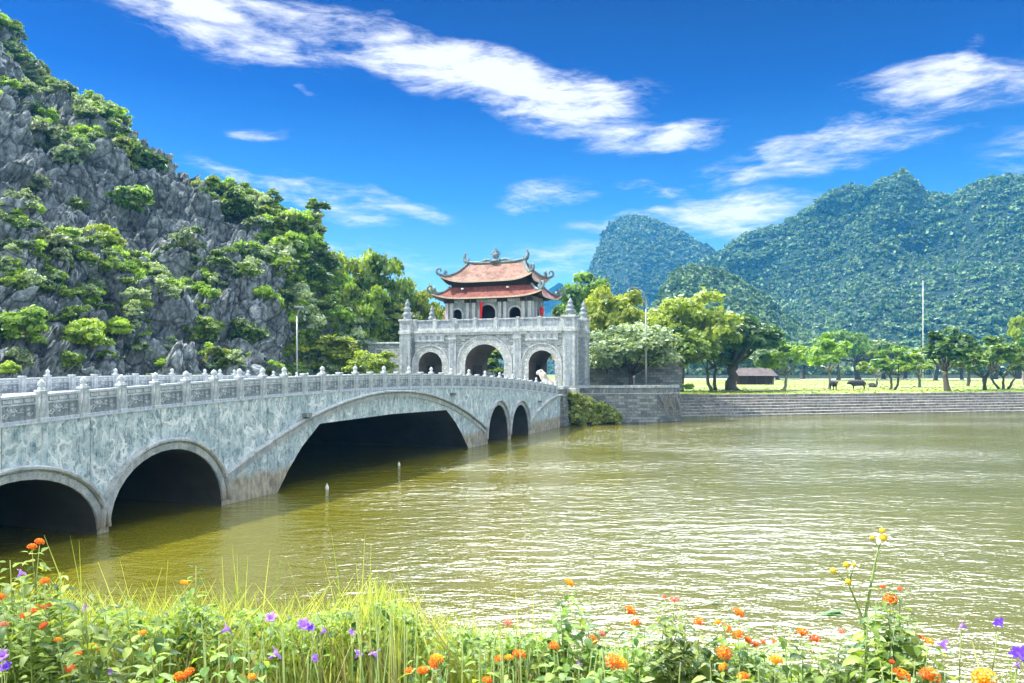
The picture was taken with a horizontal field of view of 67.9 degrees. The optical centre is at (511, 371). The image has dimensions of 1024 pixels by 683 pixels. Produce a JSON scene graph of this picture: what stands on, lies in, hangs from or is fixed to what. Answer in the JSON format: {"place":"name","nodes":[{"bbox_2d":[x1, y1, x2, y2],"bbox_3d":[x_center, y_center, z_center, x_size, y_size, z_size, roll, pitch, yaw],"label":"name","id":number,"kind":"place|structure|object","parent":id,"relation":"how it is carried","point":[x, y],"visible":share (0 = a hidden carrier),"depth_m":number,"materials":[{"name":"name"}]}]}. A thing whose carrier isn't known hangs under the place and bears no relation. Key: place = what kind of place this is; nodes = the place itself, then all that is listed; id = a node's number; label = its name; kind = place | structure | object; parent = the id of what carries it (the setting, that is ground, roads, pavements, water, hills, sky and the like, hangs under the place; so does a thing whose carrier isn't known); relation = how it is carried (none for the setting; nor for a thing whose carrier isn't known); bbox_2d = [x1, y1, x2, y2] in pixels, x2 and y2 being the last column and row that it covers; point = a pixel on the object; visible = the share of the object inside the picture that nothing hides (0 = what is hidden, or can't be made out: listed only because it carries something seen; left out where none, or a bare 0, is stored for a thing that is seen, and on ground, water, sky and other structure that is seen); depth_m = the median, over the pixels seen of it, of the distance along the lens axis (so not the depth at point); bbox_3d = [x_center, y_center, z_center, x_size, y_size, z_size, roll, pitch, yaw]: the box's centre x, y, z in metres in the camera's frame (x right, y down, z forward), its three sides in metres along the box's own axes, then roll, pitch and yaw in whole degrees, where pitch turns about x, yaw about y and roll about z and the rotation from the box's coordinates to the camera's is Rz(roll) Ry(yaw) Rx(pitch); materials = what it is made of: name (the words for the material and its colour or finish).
{"place":"outdoors","nodes":[
{"label":"outdoors","id":0,"kind":"place"},
{"bbox_2d":[0,26,503,378],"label":"limestone hill","id":1,"kind":"structure","parent":0,"point":[176,206],"depth_m":83.77,"materials":[{"name":"grey stone"}]},
{"bbox_2d":[0,273,29,291],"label":"hillside bush","id":2,"kind":"object","parent":1,"relation":"on","point":[18,281],"visible":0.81,"depth_m":60.55,"materials":[{"name":"green plant"}]},
{"bbox_2d":[4,346,34,366],"bbox_3d":[-36.293,-1.127,55.838,2.159,1.576,1.995,0,0,-3],"label":"hillside bush","id":3,"kind":"object","parent":1,"relation":"on","point":[18,354],"visible":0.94,"depth_m":55.47,"materials":[{"name":"green plant"}]},
{"bbox_2d":[0,304,49,343],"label":"hillside bush","id":4,"kind":"object","parent":1,"relation":"on","point":[30,319],"visible":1,"depth_m":56.24,"materials":[{"name":"green plant"}]},
{"bbox_2d":[16,55,51,79],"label":"hillside bush","id":5,"kind":"object","parent":1,"relation":"on","point":[36,68],"visible":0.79,"depth_m":110.03,"materials":[{"name":"green plant"}]},
{"bbox_2d":[28,118,70,150],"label":"hillside bush","id":6,"kind":"object","parent":1,"relation":"on","point":[51,134],"visible":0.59,"depth_m":90.79,"materials":[{"name":"green plant"}]},
{"bbox_2d":[34,227,72,256],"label":"hillside bush","id":7,"kind":"object","parent":1,"relation":"on","point":[61,242],"visible":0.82,"depth_m":68.44,"materials":[{"name":"green plant"}]},
{"bbox_2d":[58,350,86,367],"bbox_3d":[-33.674,-0.999,57.977,2.205,1.456,1.904,0,0,13],"label":"hillside bush","id":8,"kind":"object","parent":1,"relation":"on","point":[75,358],"visible":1,"depth_m":57.61,"materials":[{"name":"green plant"}]},
{"bbox_2d":[51,131,96,164],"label":"hillside bush","id":9,"kind":"object","parent":1,"relation":"on","point":[62,152],"visible":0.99,"depth_m":87.68,"materials":[{"name":"green plant"}]},
{"bbox_2d":[60,318,115,350],"bbox_3d":[-35.293,-3.146,63.124,3.911,2.780,3.889,0,0,-2],"label":"hillside bush","id":10,"kind":"object","parent":1,"relation":"on","point":[88,332],"visible":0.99,"depth_m":62.35,"materials":[{"name":"green plant"}]},
{"bbox_2d":[80,223,125,248],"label":"hillside bush","id":11,"kind":"object","parent":1,"relation":"on","point":[116,240],"visible":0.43,"depth_m":80.21,"materials":[{"name":"green plant"}]},
{"bbox_2d":[103,316,135,338],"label":"hillside bush","id":12,"kind":"object","parent":1,"relation":"on","point":[116,326],"visible":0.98,"depth_m":67.81,"materials":[{"name":"green plant"}]},
{"bbox_2d":[112,135,141,169],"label":"hillside bush","id":13,"kind":"object","parent":1,"relation":"on","point":[125,143],"visible":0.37,"depth_m":97.33,"materials":[{"name":"green plant"}]},
{"bbox_2d":[103,184,155,211],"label":"hillside bush","id":14,"kind":"object","parent":1,"relation":"on","point":[143,192],"visible":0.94,"depth_m":88.18,"materials":[{"name":"green plant"}]},
{"bbox_2d":[132,145,169,172],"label":"hillside bush","id":15,"kind":"object","parent":1,"relation":"on","point":[151,159],"visible":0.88,"depth_m":103.19,"materials":[{"name":"green plant"}]},
{"bbox_2d":[167,225,206,258],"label":"hillside bush","id":16,"kind":"object","parent":1,"relation":"on","point":[184,235],"visible":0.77,"depth_m":85.24,"materials":[{"name":"green plant"}]},
{"bbox_2d":[182,315,225,340],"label":"hillside bush","id":17,"kind":"object","parent":1,"relation":"on","point":[208,327],"visible":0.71,"depth_m":75.67,"materials":[{"name":"green plant"}]},
{"bbox_2d":[202,345,246,369],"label":"hillside bush","id":18,"kind":"object","parent":1,"relation":"on","point":[217,352],"visible":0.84,"depth_m":72.18,"materials":[{"name":"green plant"}]},
{"bbox_2d":[220,187,258,219],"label":"hillside bush","id":19,"kind":"object","parent":1,"relation":"on","point":[234,204],"visible":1,"depth_m":99.93,"materials":[{"name":"green plant"}]},
{"bbox_2d":[0,10,491,375],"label":"hillside scrub","id":20,"kind":"object","parent":1,"relation":"on","point":[332,301],"visible":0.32,"depth_m":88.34,"materials":[{"name":"green plant"}]},
{"bbox_2d":[225,316,270,343],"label":"hillside bush","id":21,"kind":"object","parent":1,"relation":"on","point":[246,331],"visible":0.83,"depth_m":79.53,"materials":[{"name":"green plant"}]},
{"bbox_2d":[267,234,308,259],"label":"hillside bush","id":22,"kind":"object","parent":1,"relation":"on","point":[298,245],"visible":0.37,"depth_m":96.42,"materials":[{"name":"green plant"}]},
{"bbox_2d":[271,212,307,231],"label":"hillside bush","id":23,"kind":"object","parent":1,"relation":"on","point":[283,224],"visible":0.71,"depth_m":101.17,"materials":[{"name":"green plant"}]},
{"bbox_2d":[295,257,335,287],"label":"hillside bush","id":24,"kind":"object","parent":1,"relation":"on","point":[320,272],"visible":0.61,"depth_m":97.96,"materials":[{"name":"green plant"}]},
{"bbox_2d":[332,245,383,298],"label":"tree","id":25,"kind":"object","parent":1,"relation":"on","point":[354,266],"visible":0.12,"depth_m":111.55,"materials":[{"name":"green plant"}]},
{"bbox_2d":[355,250,419,313],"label":"tree","id":26,"kind":"object","parent":1,"relation":"on","point":[400,290],"visible":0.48,"depth_m":107.80,"materials":[{"name":"green plant"}]},
{"bbox_2d":[1,533,1012,682],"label":"long grass","id":27,"kind":"structure","parent":0,"point":[363,609],"depth_m":2.56,"materials":[{"name":"green plant"}]},
{"bbox_2d":[0,412,1023,682],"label":"lake water","id":28,"kind":"structure","parent":0,"point":[764,524],"depth_m":28.06,"materials":[{"name":"liquid"}]},
{"bbox_2d":[0,0,1023,307],"label":"sky","id":29,"kind":"structure","parent":0,"point":[433,133],"materials":[{"name":"blue"}]},
{"bbox_2d":[547,219,712,374],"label":"mountain","id":30,"kind":"structure","parent":0,"point":[620,272],"depth_m":1096.86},
{"bbox_2d":[547,214,714,374],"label":"mountain forest","id":31,"kind":"object","parent":30,"relation":"on","point":[674,232],"visible":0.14,"depth_m":1124.27,"materials":[{"name":"green plant"}]},
{"bbox_2d":[672,279,731,368],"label":"mountain","id":32,"kind":"structure","parent":0,"point":[674,289],"depth_m":463.43,"materials":[{"name":"green plant"}]},
{"bbox_2d":[652,263,860,374],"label":"mountain forest","id":33,"kind":"object","parent":32,"relation":"on","point":[741,296],"visible":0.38,"depth_m":471.87,"materials":[{"name":"green plant"}]},
{"bbox_2d":[547,375,1023,394],"bbox_3d":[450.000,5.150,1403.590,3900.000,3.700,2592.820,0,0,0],"label":"lawn","id":34,"kind":"structure","parent":0,"point":[931,383],"depth_m":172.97,"materials":[{"name":"green plant"}]},
{"bbox_2d":[641,286,743,391],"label":"tree","id":35,"kind":"object","parent":34,"relation":"on","point":[715,324],"visible":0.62,"depth_m":124.14,"materials":[{"name":"green plant"}]},
{"bbox_2d":[700,331,740,389],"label":"tree","id":36,"kind":"object","parent":34,"relation":"on","point":[721,358],"visible":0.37,"depth_m":137.64,"materials":[{"name":"green plant"}]},
{"bbox_2d":[698,311,785,389],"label":"tree","id":37,"kind":"object","parent":34,"relation":"on","point":[760,335],"visible":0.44,"depth_m":133.54,"materials":[{"name":"green plant"}]},
{"bbox_2d":[736,368,777,384],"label":"pavilion","id":38,"kind":"structure","parent":34,"relation":"on","point":[747,376],"depth_m":201.08,"materials":[{"name":"grey wood"}]},
{"bbox_2d":[754,338,808,389],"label":"tree","id":39,"kind":"object","parent":34,"relation":"on","point":[794,352],"visible":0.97,"depth_m":139.08,"materials":[{"name":"green plant"}]},
{"bbox_2d":[806,331,852,388],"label":"tree","id":40,"kind":"object","parent":34,"relation":"on","point":[827,345],"visible":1,"depth_m":146.69,"materials":[{"name":"green plant"}]},
{"bbox_2d":[810,329,870,379],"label":"tree","id":41,"kind":"object","parent":34,"relation":"on","point":[858,341],"visible":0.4,"depth_m":293.11,"materials":[{"name":"green plant"}]},
{"bbox_2d":[680,392,1023,416],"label":"stone steps","id":42,"kind":"structure","parent":34,"relation":"on","point":[831,404],"depth_m":111.65,"materials":[{"name":"grey stone"}]},
{"bbox_2d":[684,363,1021,374],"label":"mountain foot thicket","id":43,"kind":"object","parent":34,"relation":"on","point":[848,369],"visible":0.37,"depth_m":411.60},
{"bbox_2d":[684,375,1021,377],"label":"roadside wall","id":44,"kind":"structure","parent":34,"relation":"on","point":[842,376],"depth_m":402.24,"materials":[{"name":"stone"}]},
{"bbox_2d":[818,339,903,379],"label":"tree","id":45,"kind":"object","parent":34,"relation":"on","point":[877,345],"visible":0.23,"depth_m":319.08,"materials":[{"name":"green plant"}]},
{"bbox_2d":[870,345,915,389],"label":"tree","id":46,"kind":"object","parent":34,"relation":"on","point":[902,359],"visible":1,"depth_m":139.19,"materials":[{"name":"green plant"}]},
{"bbox_2d":[896,348,940,386],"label":"tree","id":47,"kind":"object","parent":34,"relation":"on","point":[919,359],"visible":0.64,"depth_m":166.30,"materials":[{"name":"green plant"}]},
{"bbox_2d":[918,326,981,390],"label":"tree","id":48,"kind":"object","parent":34,"relation":"on","point":[944,347],"visible":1,"depth_m":130.77,"materials":[{"name":"green plant"}]},
{"bbox_2d":[946,335,1017,389],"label":"tree","id":49,"kind":"object","parent":34,"relation":"on","point":[1002,353],"visible":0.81,"depth_m":137.46,"materials":[{"name":"green plant"}]},
{"bbox_2d":[979,336,1023,388],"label":"tree","id":50,"kind":"object","parent":34,"relation":"on","point":[1016,365],"visible":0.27,"depth_m":146.91,"materials":[{"name":"green plant"}]},
{"bbox_2d":[1007,312,1023,385],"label":"tree","id":51,"kind":"object","parent":34,"relation":"on","point":[1016,326],"visible":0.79,"depth_m":179.29,"materials":[{"name":"green plant"}]},
{"bbox_2d":[705,174,1023,362],"bbox_3d":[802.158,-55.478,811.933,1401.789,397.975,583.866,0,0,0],"label":"mountain","id":52,"kind":"structure","parent":0,"point":[910,247],"depth_m":737.77,"materials":[{"name":"green plant"}]},
{"bbox_2d":[648,167,1023,366],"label":"mountain forest","id":53,"kind":"object","parent":52,"relation":"on","point":[934,312],"visible":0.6,"depth_m":724.30,"materials":[{"name":"green plant"}]},
{"bbox_3d":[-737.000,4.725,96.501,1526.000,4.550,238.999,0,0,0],"label":"terrace paving","id":54,"kind":"structure","parent":0,"visible":0},
{"bbox_2d":[0,366,561,533],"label":"stone bridge","id":55,"kind":"structure","parent":54,"relation":"on","point":[79,454],"depth_m":34.97,"materials":[{"name":"stone"}]},
{"bbox_2d":[285,334,362,373],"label":"tree","id":56,"kind":"object","parent":54,"relation":"on","point":[344,353],"visible":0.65,"depth_m":90.60,"materials":[{"name":"green plant"}]},
{"bbox_2d":[331,284,371,337],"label":"tree","id":57,"kind":"object","parent":54,"relation":"on","point":[357,294],"visible":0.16,"depth_m":100.59,"materials":[{"name":"green plant"}]},
{"bbox_2d":[342,282,390,341],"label":"tree","id":58,"kind":"object","parent":54,"relation":"on","point":[376,295],"visible":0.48,"depth_m":102.64,"materials":[{"name":"green plant"}]},
{"bbox_2d":[341,350,398,373],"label":"tree","id":59,"kind":"object","parent":54,"relation":"on","point":[375,363],"visible":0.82,"depth_m":88.29,"materials":[{"name":"green plant"}]},
{"bbox_2d":[358,325,399,371],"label":"boundary wall","id":60,"kind":"structure","parent":54,"relation":"on","point":[378,347],"depth_m":96.33,"materials":[{"name":"stone"}]},
{"bbox_2d":[377,303,424,341],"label":"tree","id":61,"kind":"object","parent":54,"relation":"on","point":[396,310],"visible":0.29,"depth_m":104.17,"materials":[{"name":"green plant"}]},
{"bbox_2d":[410,282,443,319],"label":"tree","id":62,"kind":"object","parent":54,"relation":"on","point":[424,307],"visible":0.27,"depth_m":111.11,"materials":[{"name":"green plant"}]},
{"bbox_2d":[398,247,590,392],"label":"gatehouse","id":63,"kind":"object","parent":54,"relation":"on","point":[519,332],"visible":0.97,"depth_m":91.06,"materials":[{"name":"stone"}]},
{"bbox_2d":[556,269,610,330],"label":"tree","id":64,"kind":"object","parent":54,"relation":"on","point":[577,294],"visible":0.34,"depth_m":146.16,"materials":[{"name":"green plant"}]},
{"bbox_2d":[562,380,623,424],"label":"waterside shrubs","id":65,"kind":"object","parent":54,"relation":"on","point":[584,410],"visible":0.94,"depth_m":86.44,"materials":[{"name":"green plant"}]},
{"bbox_2d":[578,285,648,342],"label":"tree","id":66,"kind":"object","parent":54,"relation":"on","point":[620,309],"visible":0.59,"depth_m":108.90,"materials":[{"name":"green plant"}]},
{"bbox_2d":[558,384,680,426],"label":"quay wall","id":67,"kind":"structure","parent":54,"relation":"on","point":[638,403],"depth_m":90.28,"materials":[{"name":"stone"}]},
{"bbox_2d":[589,343,681,389],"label":"boundary wall","id":68,"kind":"structure","parent":54,"relation":"on","point":[671,373],"depth_m":101.10,"materials":[{"name":"stone"}]},
{"bbox_2d":[589,320,684,384],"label":"tree","id":69,"kind":"object","parent":54,"relation":"on","point":[660,342],"visible":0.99,"depth_m":94.46,"materials":[{"name":"green plant"}]},
{"bbox_2d":[666,323,711,367],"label":"tree","id":70,"kind":"object","parent":54,"relation":"on","point":[690,348],"visible":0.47,"depth_m":101.91,"materials":[{"name":"green plant"}]},
{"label":"near bank","id":71,"kind":"structure","parent":0,"visible":0},
{"bbox_2d":[0,560,66,682],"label":"lantana","id":72,"kind":"object","parent":71,"relation":"on","point":[16,648],"visible":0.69,"depth_m":2.26,"materials":[{"name":"green plant"}]},
{"bbox_2d":[0,538,84,682],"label":"lantana","id":73,"kind":"object","parent":71,"relation":"on","point":[27,588],"visible":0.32,"depth_m":2.45,"materials":[{"name":"green plant"}]},
{"bbox_2d":[3,573,85,682],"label":"lantana","id":74,"kind":"object","parent":71,"relation":"on","point":[49,642],"visible":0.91,"depth_m":2.19,"materials":[{"name":"green plant"}]},
{"bbox_2d":[58,590,136,682],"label":"lantana","id":75,"kind":"object","parent":71,"relation":"on","point":[101,635],"visible":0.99,"depth_m":2.04,"materials":[{"name":"green plant"}]},
{"bbox_2d":[108,595,181,682],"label":"lantana","id":76,"kind":"object","parent":71,"relation":"on","point":[155,648],"visible":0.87,"depth_m":2.24,"materials":[{"name":"green plant"}]},
{"bbox_2d":[133,639,222,682],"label":"lantana","id":77,"kind":"object","parent":71,"relation":"on","point":[188,673],"visible":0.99,"depth_m":1.94,"materials":[{"name":"green plant"}]},
{"bbox_2d":[160,565,223,682],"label":"lantana","id":78,"kind":"object","parent":71,"relation":"on","point":[184,600],"visible":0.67,"depth_m":2.51,"materials":[{"name":"green plant"}]},
{"bbox_2d":[211,640,277,682],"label":"lantana","id":79,"kind":"object","parent":71,"relation":"on","point":[242,678],"visible":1,"depth_m":1.96,"materials":[{"name":"green plant"}]},
{"bbox_2d":[298,618,328,682],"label":"violet flower plant","id":80,"kind":"object","parent":71,"relation":"on","point":[304,623],"visible":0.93,"depth_m":2.40,"materials":[{"name":"purple plant"}]},
{"bbox_2d":[398,653,456,682],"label":"lantana","id":81,"kind":"object","parent":71,"relation":"on","point":[424,669],"visible":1,"depth_m":2.02,"materials":[{"name":"orange plant"}]},
{"bbox_2d":[0,594,960,682],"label":"undergrowth","id":82,"kind":"object","parent":71,"relation":"on","point":[480,640],"depth_m":2.45,"materials":[{"name":"green plant"}]},
{"bbox_2d":[463,640,545,682],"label":"lantana","id":83,"kind":"object","parent":71,"relation":"on","point":[510,666],"visible":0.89,"depth_m":2.34,"materials":[{"name":"green plant"}]},
{"bbox_2d":[0,583,1013,682],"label":"dry grass","id":84,"kind":"structure","parent":71,"relation":"on","point":[344,678],"depth_m":2.40,"materials":[{"name":"green plant"}]},
{"bbox_2d":[530,641,596,682],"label":"lantana","id":85,"kind":"object","parent":71,"relation":"on","point":[547,677],"visible":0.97,"depth_m":2.20,"materials":[{"name":"green plant"}]},
{"bbox_2d":[533,578,615,682],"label":"lantana","id":86,"kind":"object","parent":71,"relation":"on","point":[566,633],"visible":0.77,"depth_m":2.47,"materials":[{"name":"green plant"}]},
{"bbox_2d":[567,620,619,682],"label":"lantana","id":87,"kind":"object","parent":71,"relation":"on","point":[593,648],"visible":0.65,"depth_m":2.42,"materials":[{"name":"green plant"}]},
{"bbox_2d":[579,654,654,682],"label":"lantana","id":88,"kind":"object","parent":71,"relation":"on","point":[619,662],"visible":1,"depth_m":2.06,"materials":[{"name":"orange plant"}]},
{"bbox_2d":[602,605,671,682],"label":"lantana","id":89,"kind":"object","parent":71,"relation":"on","point":[637,652],"visible":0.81,"depth_m":2.36,"materials":[{"name":"green plant"}]},
{"bbox_2d":[633,595,717,682],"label":"lantana","id":90,"kind":"object","parent":71,"relation":"on","point":[668,644],"visible":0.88,"depth_m":2.32,"materials":[{"name":"green plant"}]},
{"bbox_2d":[672,617,733,682],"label":"lantana","id":91,"kind":"object","parent":71,"relation":"on","point":[705,668],"visible":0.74,"depth_m":2.28,"materials":[{"name":"green plant"}]},
{"bbox_2d":[691,646,751,682],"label":"lantana","id":92,"kind":"object","parent":71,"relation":"on","point":[723,652],"visible":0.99,"depth_m":2.09,"materials":[{"name":"orange plant"}]},
{"bbox_2d":[680,607,771,682],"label":"lantana","id":93,"kind":"object","parent":71,"relation":"on","point":[736,634],"visible":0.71,"depth_m":2.29,"materials":[{"name":"green plant"}]},
{"bbox_2d":[737,655,800,682],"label":"lantana","id":94,"kind":"object","parent":71,"relation":"on","point":[775,660],"visible":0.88,"depth_m":2.12,"materials":[{"name":"orange plant"}]},
{"bbox_2d":[737,636,807,682],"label":"lantana","id":95,"kind":"object","parent":71,"relation":"on","point":[758,660],"visible":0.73,"depth_m":2.42,"materials":[{"name":"green plant"}]},
{"bbox_2d":[762,627,831,682],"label":"lantana","id":96,"kind":"object","parent":71,"relation":"on","point":[809,671],"visible":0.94,"depth_m":2.27,"materials":[{"name":"green plant"}]},
{"bbox_2d":[815,628,858,682],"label":"lantana","id":97,"kind":"object","parent":71,"relation":"on","point":[828,675],"visible":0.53,"depth_m":2.30,"materials":[{"name":"green plant"}]},
{"bbox_2d":[816,528,893,682],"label":"flowering weed","id":98,"kind":"object","parent":71,"relation":"on","point":[837,612],"visible":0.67,"depth_m":2.55,"materials":[{"name":"green plant"}]},
{"bbox_2d":[832,584,953,682],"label":"lantana","id":99,"kind":"object","parent":71,"relation":"on","point":[884,652],"visible":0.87,"depth_m":2.23,"materials":[{"name":"green plant"}]},
{"bbox_2d":[866,659,955,682],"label":"lantana","id":100,"kind":"object","parent":71,"relation":"on","point":[931,676],"visible":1,"depth_m":1.88,"materials":[{"name":"orange plant"}]},
{"bbox_2d":[891,634,952,682],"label":"lantana","id":101,"kind":"object","parent":71,"relation":"on","point":[921,657],"visible":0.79,"depth_m":2.14,"materials":[{"name":"green plant"}]},
{"bbox_2d":[956,668,1012,682],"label":"lantana","id":102,"kind":"object","parent":71,"relation":"on","point":[983,677],"visible":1,"depth_m":1.84,"materials":[{"name":"yellow plant"}]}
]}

